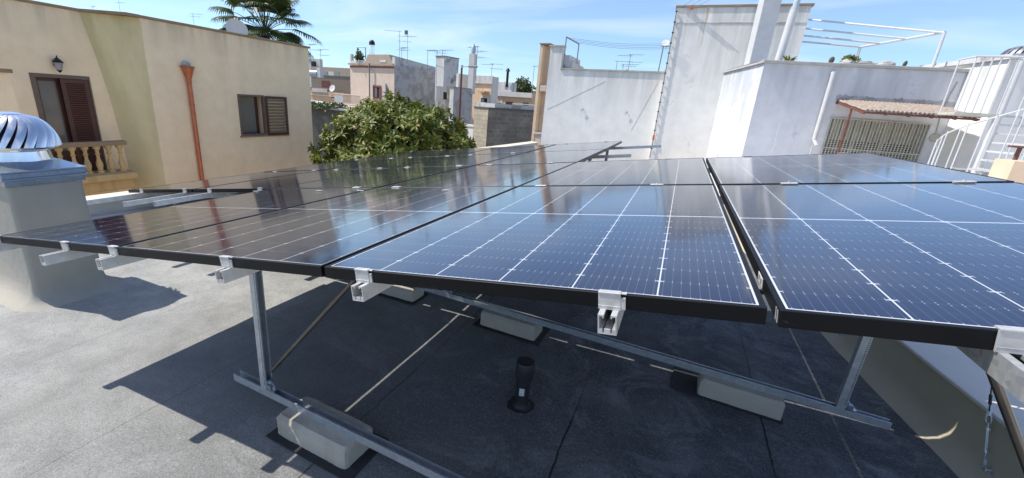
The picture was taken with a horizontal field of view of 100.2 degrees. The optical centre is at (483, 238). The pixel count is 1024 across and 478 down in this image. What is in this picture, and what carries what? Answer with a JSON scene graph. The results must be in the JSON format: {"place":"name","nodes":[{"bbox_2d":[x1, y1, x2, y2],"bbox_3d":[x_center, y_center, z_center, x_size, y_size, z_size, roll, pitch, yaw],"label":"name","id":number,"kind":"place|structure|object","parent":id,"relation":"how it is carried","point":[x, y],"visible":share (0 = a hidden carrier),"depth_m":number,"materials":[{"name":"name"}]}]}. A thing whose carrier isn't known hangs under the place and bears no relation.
{"place":"outdoors","nodes":[
{"label":"outdoors","id":0,"kind":"place"},
{"bbox_2d":[0,68,19,112],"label":"garden wall","id":1,"kind":"structure","parent":0,"point":[8,101],"depth_m":6.54,"materials":[{"name":"paint"}]},
{"bbox_2d":[0,0,313,195],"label":"cream house","id":2,"kind":"structure","parent":0,"point":[117,101],"depth_m":11.12,"materials":[{"name":"paint"}]},
{"bbox_2d":[28,72,107,170],"bbox_3d":[-10.028,-2.750,10.308,0.310,2.290,1.089,11,19,22],"label":"door","id":3,"kind":"structure","parent":2,"relation":"in","point":[66,103],"depth_m":10.23,"materials":[{"name":"brown wood"}]},
{"bbox_2d":[226,19,247,34],"bbox_3d":[-8.104,-6.636,14.064,0.648,1.116,0.284,-9,22,-35],"label":"satellite dish","id":4,"kind":"object","parent":2,"relation":"on","point":[236,26],"visible":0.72,"depth_m":13.98,"materials":[{"name":"metal"}]},
{"bbox_2d":[237,94,288,137],"bbox_3d":[-7.239,-4.005,13.885,0.410,1.281,1.829,11,19,22],"label":"window","id":5,"kind":"structure","parent":2,"relation":"in","point":[247,104],"depth_m":13.79,"materials":[{"name":"brown wood"}]},
{"bbox_2d":[309,68,323,77],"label":"water tank","id":6,"kind":"object","parent":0,"point":[318,72],"visible":0.79,"depth_m":57.58,"materials":[{"name":"metal"}]},
{"bbox_2d":[311,107,344,163],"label":"yard wall","id":7,"kind":"structure","parent":0,"point":[320,118],"depth_m":31.45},
{"bbox_2d":[311,101,350,111],"bbox_3d":[-11.828,-9.802,31.572,3.701,0.796,3.914,11,19,22],"label":"creeper","id":8,"kind":"object","parent":7,"relation":"on","point":[322,105],"visible":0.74,"depth_m":30.82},
{"bbox_2d":[311,91,349,102],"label":"orange low house","id":9,"kind":"structure","parent":0,"point":[322,96],"depth_m":50.75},
{"bbox_2d":[311,66,349,75],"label":"beige far house","id":10,"kind":"structure","parent":0,"point":[334,71],"depth_m":75.63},
{"bbox_2d":[311,75,350,89],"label":"brown wall house","id":11,"kind":"structure","parent":0,"point":[337,82],"depth_m":61.79,"materials":[{"name":"paint"}]},
{"bbox_2d":[310,87,351,130],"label":"terrace parapet","id":12,"kind":"structure","parent":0,"point":[328,90],"depth_m":52.70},
{"bbox_2d":[348,45,435,128],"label":"pink house","id":13,"kind":"structure","parent":0,"point":[374,76],"depth_m":41.45,"materials":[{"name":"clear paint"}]},
{"bbox_2d":[334,94,359,106],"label":"curved balcony","id":14,"kind":"structure","parent":13,"relation":"attached to","point":[349,99],"depth_m":40.26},
{"bbox_2d":[353,54,364,60],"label":"roof plant","id":15,"kind":"object","parent":13,"relation":"on","point":[357,57],"visible":1,"depth_m":41.54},
{"bbox_2d":[373,85,380,99],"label":"window","id":16,"kind":"structure","parent":13,"relation":"in","point":[376,88],"depth_m":41.14,"materials":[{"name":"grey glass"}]},
{"bbox_2d":[387,30,405,61],"bbox_3d":[-7.920,-17.864,39.629,2.475,2.626,1.344,2,18,-6],"label":"tv antenna","id":17,"kind":"object","parent":13,"relation":"on","point":[399,43],"visible":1,"depth_m":39.52,"materials":[{"name":"metal"}]},
{"bbox_2d":[405,30,415,62],"bbox_3d":[-6.778,-17.682,39.340,1.127,2.742,0.560,2,18,-8],"label":"tv antenna","id":18,"kind":"object","parent":13,"relation":"on","point":[406,32],"visible":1,"depth_m":39.22,"materials":[{"name":"metal"}]},
{"bbox_2d":[435,86,453,132],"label":"grey house","id":19,"kind":"structure","parent":0,"point":[442,97],"depth_m":38.23,"materials":[{"name":"paint"}]},
{"bbox_2d":[448,86,471,129],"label":"rough stone house","id":20,"kind":"structure","parent":0,"point":[466,99],"depth_m":36.96,"materials":[{"name":"stone"}]},
{"bbox_2d":[468,43,476,93],"bbox_3d":[-0.981,-14.945,37.238,0.500,4.380,0.500,11,19,22],"label":"chimney","id":21,"kind":"object","parent":20,"relation":"on","point":[472,71],"visible":0.98,"depth_m":37.14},
{"bbox_2d":[456,73,472,123],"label":"white terrace house","id":22,"kind":"structure","parent":0,"point":[464,80],"depth_m":39.66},
{"bbox_2d":[465,124,473,139],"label":"white wall","id":23,"kind":"structure","parent":0,"point":[470,129],"depth_m":28.15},
{"bbox_2d":[471,75,498,124],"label":"cream town house","id":24,"kind":"structure","parent":0,"point":[486,89],"depth_m":38.51,"materials":[{"name":"paint"}]},
{"bbox_2d":[480,97,488,102],"bbox_3d":[0.040,-12.560,38.661,0.930,0.592,0.100,15,21,32],"label":"window","id":25,"kind":"structure","parent":24,"relation":"in","point":[482,99],"depth_m":38.64,"materials":[{"name":"black glass"}]},
{"bbox_2d":[473,102,533,147],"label":"block house","id":26,"kind":"structure","parent":0,"point":[498,124],"depth_m":27.25,"materials":[{"name":"concrete blocks"},{"name":"mortar"}]},
{"bbox_2d":[498,82,516,91],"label":"blue white house","id":27,"kind":"structure","parent":0,"point":[511,87],"depth_m":53.90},
{"bbox_2d":[506,68,509,86],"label":"flue","id":28,"kind":"object","parent":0,"point":[507,74],"visible":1,"depth_m":52.17,"materials":[{"name":"black metal"}]},
{"bbox_2d":[497,91,535,105],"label":"orange terrace","id":29,"kind":"structure","parent":0,"point":[508,98],"depth_m":45.55,"materials":[{"name":"paint"}]},
{"bbox_2d":[34,0,1023,102],"label":"sky","id":30,"kind":"structure","parent":0,"point":[511,32],"materials":[{"name":"blue"}]},
{"bbox_2d":[531,43,553,144],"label":"peach pillar wall","id":31,"kind":"structure","parent":0,"point":[543,67],"depth_m":17.96,"materials":[{"name":"paint"}]},
{"bbox_2d":[828,57,834,62],"bbox_3d":[8.261,-4.244,10.146,0.120,0.170,0.058,19,20,7],"label":"cactus pad","id":32,"kind":"object","parent":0,"point":[831,59],"visible":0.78,"depth_m":10.13,"materials":[{"name":"brown plant"}]},
{"bbox_2d":[927,55,1023,173],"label":"spiral staircase","id":33,"kind":"structure","parent":0,"point":[995,124],"depth_m":7.64,"materials":[{"name":"metal"}]},
{"bbox_2d":[988,158,1023,183],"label":"pier","id":34,"kind":"structure","parent":0,"point":[1008,169],"depth_m":4.89,"materials":[{"name":"paint"}]},
{"label":"ground","id":35,"kind":"structure","parent":0,"visible":0},
{"bbox_2d":[207,0,323,66],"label":"fan palm","id":36,"kind":"object","parent":35,"relation":"on","point":[281,9],"visible":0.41,"depth_m":21.88,"materials":[{"name":"green plant"}]},
{"bbox_2d":[309,59,322,86],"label":"building","id":37,"kind":"structure","parent":35,"relation":"on","point":[317,62],"depth_m":81.93,"materials":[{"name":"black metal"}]},
{"bbox_2d":[307,88,476,164],"bbox_3d":[-2.869,-1.924,14.378,5.854,5.990,5.533,11,19,22],"label":"leafy tree","id":38,"kind":"object","parent":35,"relation":"on","point":[377,131],"visible":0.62,"depth_m":12.57,"materials":[{"name":"green plant"}]},
{"bbox_2d":[435,55,459,95],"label":"white roof box","id":39,"kind":"object","parent":35,"relation":"on","point":[446,70],"visible":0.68,"depth_m":41.07,"materials":[{"name":"paint"}]},
{"bbox_2d":[458,65,477,129],"bbox_3d":[-1.354,-8.730,32.331,1.350,8.234,0.240,11,19,22],"label":"street lamp","id":40,"kind":"object","parent":35,"relation":"on","point":[460,93],"visible":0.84,"depth_m":31.70,"materials":[{"name":"metal"}]},
{"bbox_2d":[515,76,535,92],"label":"olive tree","id":41,"kind":"object","parent":35,"relation":"on","point":[524,86],"visible":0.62,"depth_m":59.09,"materials":[{"name":"green plant"}]},
{"bbox_2d":[540,45,664,160],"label":"white wall","id":42,"kind":"structure","parent":35,"relation":"on","point":[582,105],"depth_m":15.27,"materials":[{"name":"paint"}]},
{"bbox_2d":[563,36,669,66],"bbox_3d":[4.934,-6.582,15.865,3.722,1.494,1.337,11,19,20],"label":"clothes line","id":43,"kind":"object","parent":42,"relation":"attached to","point":[602,46],"visible":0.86,"depth_m":15.80,"materials":[{"name":"metal"}]},
{"bbox_2d":[649,0,814,159],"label":"white tower","id":44,"kind":"structure","parent":35,"relation":"on","point":[709,44],"depth_m":13.43,"materials":[{"name":"paint"}]},
{"bbox_2d":[658,40,669,70],"bbox_3d":[6.721,-6.332,16.143,0.390,2.226,0.136,11,19,22],"label":"satellite dish","id":45,"kind":"object","parent":44,"relation":"attached to","point":[665,42],"visible":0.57,"depth_m":15.90,"materials":[{"name":"metal"}]},
{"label":"terrace","id":46,"kind":"structure","parent":35,"relation":"on","visible":0},
{"bbox_2d":[705,60,969,166],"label":"white house","id":47,"kind":"structure","parent":46,"relation":"on","point":[773,107],"depth_m":10.34,"materials":[{"name":"paint"}]},
{"bbox_2d":[744,0,781,64],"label":"chimney flue","id":48,"kind":"object","parent":47,"relation":"on","point":[763,28],"visible":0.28,"depth_m":11.90,"materials":[{"name":"white paint"}]},
{"bbox_2d":[775,0,800,59],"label":"vent stack","id":49,"kind":"object","parent":47,"relation":"on","point":[787,31],"visible":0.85,"depth_m":10.55,"materials":[{"name":"white paint"}]},
{"bbox_2d":[783,55,796,60],"bbox_3d":[7.464,-4.397,10.444,0.318,0.190,0.200,11,19,22],"label":"aloe plant","id":50,"kind":"object","parent":47,"relation":"on","point":[786,58],"visible":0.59,"depth_m":10.40,"materials":[{"name":"green plant"}]},
{"bbox_2d":[841,59,854,63],"bbox_3d":[8.676,-4.206,10.161,0.256,0.175,0.240,8,18,11],"label":"rock","id":51,"kind":"object","parent":47,"relation":"on","point":[850,61],"visible":0.6,"depth_m":10.09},
{"bbox_2d":[839,54,860,61],"bbox_3d":[8.769,-4.279,10.200,0.409,0.274,0.385,7,18,9],"label":"succulent plant","id":52,"kind":"object","parent":47,"relation":"on","point":[853,57],"visible":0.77,"depth_m":10.13,"materials":[{"name":"green plant"}]},
{"bbox_2d":[855,60,875,64],"bbox_3d":[8.969,-4.155,10.122,0.545,0.144,0.221,8,18,11],"label":"rock","id":53,"kind":"object","parent":47,"relation":"on","point":[864,62],"visible":0.59,"depth_m":10.03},
{"bbox_2d":[802,19,946,66],"bbox_3d":[10.445,-5.077,11.505,1.221,1.742,3.118,-6,20,-28],"label":"pergola frame","id":54,"kind":"object","parent":47,"relation":"on","point":[931,33],"visible":0.84,"depth_m":11.35,"materials":[{"name":"white paint"}]},
{"bbox_2d":[821,117,932,161],"bbox_3d":[9.391,-2.212,10.443,2.097,1.325,0.280,8,18,11],"label":"window","id":55,"kind":"structure","parent":47,"relation":"in","point":[900,140],"depth_m":10.33,"materials":[{"name":"metal"}]},
{"bbox_2d":[876,61,895,65],"bbox_3d":[9.447,-4.097,10.018,0.377,0.162,0.222,8,18,11],"label":"rock","id":56,"kind":"object","parent":47,"relation":"on","point":[886,63],"visible":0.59,"depth_m":9.94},
{"bbox_2d":[836,99,981,152],"bbox_3d":[9.254,-2.107,9.734,2.080,1.984,1.255,8,18,11],"label":"tiled awning","id":57,"kind":"object","parent":47,"relation":"attached to","point":[905,109],"visible":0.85,"depth_m":9.34,"materials":[{"name":"tile"}]},
{"bbox_2d":[949,167,988,175],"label":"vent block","id":58,"kind":"structure","parent":46,"relation":"on","point":[980,172],"depth_m":8.83,"materials":[{"name":"white paint"}]},
{"bbox_2d":[920,53,1023,169],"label":"stair block","id":59,"kind":"structure","parent":46,"relation":"on","point":[968,145],"depth_m":9.13,"materials":[{"name":"metal"}]},
{"bbox_2d":[1000,46,1023,54],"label":"turbine ventilator","id":60,"kind":"object","parent":59,"relation":"on","point":[1019,49],"visible":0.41,"depth_m":8.92,"materials":[{"name":"metal"}]},
{"bbox_2d":[1007,145,1023,159],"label":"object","id":61,"kind":"object","parent":46,"relation":"on","point":[1017,153],"visible":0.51,"depth_m":6.85,"materials":[{"name":"red paint"}]},
{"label":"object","id":62,"kind":"object","parent":35,"relation":"on","visible":0},
{"bbox_2d":[86,141,538,219],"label":"parapet wall","id":63,"kind":"structure","parent":62,"relation":"on","point":[106,209],"depth_m":4.74,"materials":[{"name":"paint"}]},
{"bbox_2d":[588,154,630,160],"bbox_3d":[-0.238,-1.106,6.803,4.826,1.007,0.042,11,19,22],"label":"support frame","id":64,"kind":"object","parent":63,"relation":"on","point":[614,156],"visible":0.03,"depth_m":5.83,"materials":[{"name":"metal"}]},
{"bbox_2d":[605,145,660,160],"bbox_3d":[0.522,-1.485,8.048,5.126,1.075,0.042,11,19,22],"label":"support frame","id":65,"kind":"object","parent":63,"relation":"on","point":[637,147],"visible":0.07,"depth_m":7.09,"materials":[{"name":"metal"}]},
{"bbox_2d":[123,170,316,206],"bbox_3d":[-2.049,-1.081,6.393,0.075,0.137,5.808,11,19,22],"label":"mounting rail","id":66,"kind":"object","parent":65,"relation":"on","point":[139,201],"visible":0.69,"depth_m":4.07,"materials":[{"name":"metal"}]},
{"bbox_2d":[86,151,411,204],"bbox_3d":[-2.761,-1.101,6.668,0.075,0.137,5.908,11,19,22],"label":"mounting rail","id":67,"kind":"object","parent":65,"relation":"on","point":[116,198],"visible":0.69,"depth_m":4.47,"materials":[{"name":"metal"}]},
{"bbox_2d":[128,170,319,192],"bbox_3d":[-3.082,-0.721,5.270,1.136,0.036,1.722,3,16,25],"label":"solar panel","id":68,"kind":"object","parent":67,"relation":"on","point":[179,187],"visible":0.77,"depth_m":4.97,"materials":[{"name":"blue glass"}]},
{"bbox_2d":[266,158,393,171],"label":"solar panel","id":69,"kind":"object","parent":67,"relation":"on","point":[324,166],"visible":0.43,"depth_m":6.65,"materials":[{"name":"blue glass"}]},
{"bbox_2d":[352,150,441,159],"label":"solar panel","id":70,"kind":"object","parent":67,"relation":"attached to","point":[399,154],"visible":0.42,"depth_m":8.23,"materials":[{"name":"blue glass"}]},
{"bbox_2d":[153,157,409,205],"bbox_3d":[-1.685,-1.069,6.247,0.075,0.137,5.768,11,19,22],"label":"mounting rail","id":71,"kind":"object","parent":65,"relation":"on","point":[210,193],"visible":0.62,"depth_m":4.00,"materials":[{"name":"metal"}]},
{"bbox_2d":[193,168,387,192],"bbox_3d":[-2.035,-0.671,4.788,1.136,0.036,1.722,3,16,25],"label":"solar panel","id":72,"kind":"object","parent":71,"relation":"on","point":[269,183],"visible":0.62,"depth_m":4.50,"materials":[{"name":"blue glass"}]},
{"bbox_2d":[325,155,455,169],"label":"solar panel","id":73,"kind":"object","parent":71,"relation":"attached to","point":[393,163],"visible":0.56,"depth_m":6.15,"materials":[{"name":"blue glass"}]},
{"bbox_2d":[401,147,496,157],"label":"solar panel","id":74,"kind":"object","parent":71,"relation":"on","point":[454,152],"visible":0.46,"depth_m":7.72,"materials":[{"name":"blue glass"}]},
{"bbox_2d":[0,159,958,477],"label":"flat roof","id":75,"kind":"structure","parent":62,"relation":"on","point":[132,377],"depth_m":2.53,"materials":[{"name":"concrete"}]},
{"bbox_2d":[0,158,124,311],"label":"chimney","id":76,"kind":"object","parent":75,"relation":"on","point":[42,194],"visible":0.77,"depth_m":3.16,"materials":[{"name":"paint"}]},
{"bbox_2d":[0,111,61,161],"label":"turbine ventilator","id":77,"kind":"object","parent":76,"relation":"on","point":[26,138],"visible":0.98,"depth_m":3.05,"materials":[{"name":"metal"}]},
{"bbox_2d":[266,427,388,477],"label":"felt pad","id":78,"kind":"object","parent":75,"relation":"on","point":[358,464],"visible":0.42,"depth_m":2.01,"materials":[{"name":"fabric"}]},
{"bbox_2d":[276,397,372,468],"bbox_3d":[-0.785,0.936,2.110,0.458,0.111,0.203,12,19,24],"label":"concrete block","id":79,"kind":"object","parent":78,"relation":"on","point":[335,448],"depth_m":2.03,"materials":[{"name":"concrete"}]},
{"bbox_2d":[233,271,1023,477],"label":"support frame","id":80,"kind":"object","parent":79,"relation":"on","point":[264,384],"visible":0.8,"depth_m":2.02,"materials":[{"name":"metal"}]},
{"bbox_2d":[0,191,257,251],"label":"mounting rail","id":81,"kind":"object","parent":80,"relation":"attached to","point":[4,246],"visible":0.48,"depth_m":2.28,"materials":[{"name":"metal"}]},
{"bbox_2d":[0,188,373,254],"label":"solar panel","id":82,"kind":"object","parent":81,"relation":"on","point":[99,235],"visible":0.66,"depth_m":2.42,"materials":[{"name":"blue glass"}]},
{"bbox_2d":[39,190,321,265],"bbox_3d":[-1.598,-0.138,2.633,0.063,0.092,1.710,11,19,22],"label":"mounting rail","id":83,"kind":"object","parent":80,"relation":"attached to","point":[66,253],"visible":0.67,"depth_m":1.94,"materials":[{"name":"metal"}]},
{"bbox_2d":[95,190,363,269],"bbox_3d":[-1.225,-0.124,2.477,0.063,0.092,1.680,11,19,22],"label":"mounting rail","id":84,"kind":"object","parent":80,"relation":"attached to","point":[115,259],"visible":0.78,"depth_m":1.78,"materials":[{"name":"metal"}]},
{"bbox_2d":[214,190,449,283],"bbox_3d":[-0.565,-0.096,2.187,0.063,0.092,1.655,11,19,22],"label":"mounting rail","id":85,"kind":"object","parent":80,"relation":"attached to","point":[227,272],"visible":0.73,"depth_m":1.49,"materials":[{"name":"metal"}]},
{"bbox_2d":[117,186,516,276],"bbox_3d":[-0.652,-0.138,2.294,1.136,0.036,1.722,3,16,25],"label":"solar panel","id":86,"kind":"object","parent":85,"relation":"on","point":[313,239],"visible":0.84,"depth_m":1.85,"materials":[{"name":"blue glass"}]},
{"bbox_2d":[351,184,546,301],"bbox_3d":[0.375,-0.311,2.774,0.075,0.094,3.568,11,19,22],"label":"mounting rail","id":87,"kind":"object","parent":80,"relation":"attached to","point":[364,288],"visible":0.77,"depth_m":1.23,"materials":[{"name":"metal"}]},
{"bbox_2d":[744,156,1023,403],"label":"mounting rail","id":88,"kind":"object","parent":80,"relation":"on","point":[1001,363],"visible":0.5,"depth_m":0.68,"materials":[{"name":"metal"}]},
{"bbox_2d":[706,153,1014,189],"bbox_3d":[2.159,-0.474,2.857,1.136,0.036,1.722,3,16,25],"label":"solar panel","id":89,"kind":"object","parent":88,"relation":"on","point":[856,168],"visible":0.73,"depth_m":2.54,"materials":[{"name":"blue glass"}]},
{"bbox_2d":[719,182,1023,349],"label":"solar panel","id":90,"kind":"object","parent":88,"relation":"on","point":[938,263],"visible":1,"depth_m":1.07,"materials":[{"name":"blue glass"}]},
{"bbox_2d":[837,153,976,182],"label":"mounting rail","id":91,"kind":"object","parent":80,"relation":"on","point":[965,181],"visible":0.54,"depth_m":1.92,"materials":[{"name":"metal"}]},
{"bbox_2d":[377,292,428,304],"bbox_3d":[-0.739,0.478,3.761,0.440,0.009,0.250,11,19,22],"label":"felt pad","id":92,"kind":"object","parent":75,"relation":"on","point":[402,300],"visible":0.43,"depth_m":3.66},
{"bbox_2d":[380,285,423,301],"bbox_3d":[-0.735,0.420,3.743,0.403,0.111,0.193,11,19,22],"label":"concrete block","id":93,"kind":"object","parent":92,"relation":"on","point":[408,293],"depth_m":3.63,"materials":[{"name":"concrete"}]},
{"bbox_2d":[473,318,549,345],"bbox_3d":[0.217,0.684,3.327,0.535,0.009,0.290,12,19,25],"label":"felt pad","id":94,"kind":"object","parent":75,"relation":"on","point":[540,337],"visible":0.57,"depth_m":3.22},
{"bbox_2d":[480,304,542,340],"bbox_3d":[0.214,0.629,3.296,0.458,0.111,0.203,12,19,25],"label":"concrete block","id":95,"kind":"object","parent":94,"relation":"on","point":[512,325],"depth_m":3.21,"materials":[{"name":"concrete"}]},
{"bbox_2d":[419,196,891,429],"bbox_3d":[0.863,0.108,2.782,3.310,1.283,0.045,13,20,25],"label":"support frame","id":96,"kind":"object","parent":95,"relation":"on","point":[841,405],"visible":0.27,"depth_m":2.61,"materials":[{"name":"metal"}]},
{"bbox_2d":[598,158,670,335],"bbox_3d":[1.003,-0.281,2.484,0.075,0.094,3.570,11,19,22],"label":"mounting rail","id":97,"kind":"object","parent":96,"relation":"on","point":[612,305],"visible":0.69,"depth_m":0.94,"materials":[{"name":"metal"}]},
{"bbox_2d":[324,185,766,324],"bbox_3d":[0.389,-0.089,1.815,1.136,0.036,1.722,3,16,25],"label":"solar panel","id":98,"kind":"object","parent":97,"relation":"on","point":[670,249],"visible":1,"depth_m":1.29,"materials":[{"name":"blue glass"}]},
{"bbox_2d":[520,158,714,185],"bbox_3d":[1.111,-0.524,3.340,1.136,0.036,1.722,3,16,25],"label":"solar panel","id":99,"kind":"object","parent":97,"relation":"attached to","point":[688,171],"visible":0.73,"depth_m":3.07,"materials":[{"name":"blue glass"}]},
{"bbox_2d":[507,356,534,413],"bbox_3d":[0.224,0.822,2.426,0.156,0.297,0.156,11,19,22],"label":"vent pipe","id":100,"kind":"object","parent":75,"relation":"on","point":[520,401],"visible":1,"depth_m":2.40,"materials":[{"name":"black plastic"}]},
{"bbox_2d":[670,367,782,423],"bbox_3d":[1.518,0.974,2.704,0.605,0.009,0.260,13,20,25],"label":"felt pad","id":101,"kind":"object","parent":75,"relation":"on","point":[684,381],"visible":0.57,"depth_m":2.74,"materials":[{"name":"fabric"}]},
{"bbox_2d":[697,373,784,420],"bbox_3d":[1.576,0.935,2.638,0.453,0.111,0.204,13,20,25],"label":"concrete block","id":102,"kind":"object","parent":101,"relation":"on","point":[747,398],"depth_m":2.56,"materials":[{"name":"concrete"}]},
{"bbox_2d":[712,178,1023,477],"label":"parapet wall","id":103,"kind":"structure","parent":62,"relation":"on","point":[934,397],"depth_m":2.47,"materials":[{"name":"beige paint"}]},
{"bbox_2d":[980,388,994,474],"bbox_3d":[2.542,0.581,2.123,0.068,1.124,0.394,3,18,-2],"label":"turnbuckle wire","id":104,"kind":"object","parent":103,"relation":"attached to","point":[985,449],"visible":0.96,"depth_m":2.12,"materials":[{"name":"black metal"}]},
{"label":"support frame","id":105,"kind":"object","parent":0,"visible":0},
{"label":"mounting rail","id":106,"kind":"object","parent":105,"relation":"on","visible":0},
{"bbox_2d":[380,162,575,187],"bbox_3d":[0.070,-0.571,3.819,1.136,0.036,1.722,3,16,25],"label":"solar panel","id":107,"kind":"object","parent":106,"relation":"on","point":[506,175],"visible":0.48,"depth_m":3.59,"materials":[{"name":"blue glass"}]},
{"bbox_2d":[479,149,604,164],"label":"solar panel","id":108,"kind":"object","parent":106,"relation":"on","point":[556,156],"visible":0.72,"depth_m":5.17,"materials":[{"name":"blue glass"}]},
{"bbox_2d":[530,141,621,151],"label":"solar panel","id":109,"kind":"object","parent":106,"relation":"attached to","point":[606,146],"visible":0.73,"depth_m":6.74,"materials":[{"name":"blue glass"}]},
{"bbox_3d":[-1.649,-0.705,5.620,3.406,0.772,0.042,11,19,22],"label":"support frame","id":110,"kind":"object","parent":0,"visible":0},
{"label":"mounting rail","id":111,"kind":"object","parent":110,"relation":"on","visible":0},
{"bbox_2d":[274,165,472,188],"bbox_3d":[-0.988,-0.623,4.305,1.136,0.036,1.722,3,16,25],"label":"solar panel","id":112,"kind":"object","parent":111,"relation":"on","point":[380,178],"visible":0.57,"depth_m":4.09,"materials":[{"name":"blue glass"}]},
{"bbox_2d":[394,153,521,167],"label":"solar panel","id":113,"kind":"object","parent":111,"relation":"on","point":[466,160],"visible":0.58,"depth_m":5.68,"materials":[{"name":"blue glass"}]},
{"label":"mounting rail","id":114,"kind":"object","parent":110,"relation":"on","visible":0},
{"bbox_2d":[458,144,555,155],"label":"solar panel","id":115,"kind":"object","parent":114,"relation":"attached to","point":[512,149],"visible":0.6,"depth_m":7.22,"materials":[{"name":"blue glass"}]},
{"bbox_3d":[-3.261,-0.096,4.798,0.454,0.111,0.203,11,19,22],"label":"concrete block","id":116,"kind":"object","parent":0,"visible":0},
{"bbox_2d":[150,194,237,205],"bbox_3d":[-2.268,-0.317,4.253,3.456,0.779,0.042,11,19,22],"label":"support frame","id":117,"kind":"object","parent":116,"relation":"on","point":[178,203],"depth_m":4.76,"materials":[{"name":"metal"}]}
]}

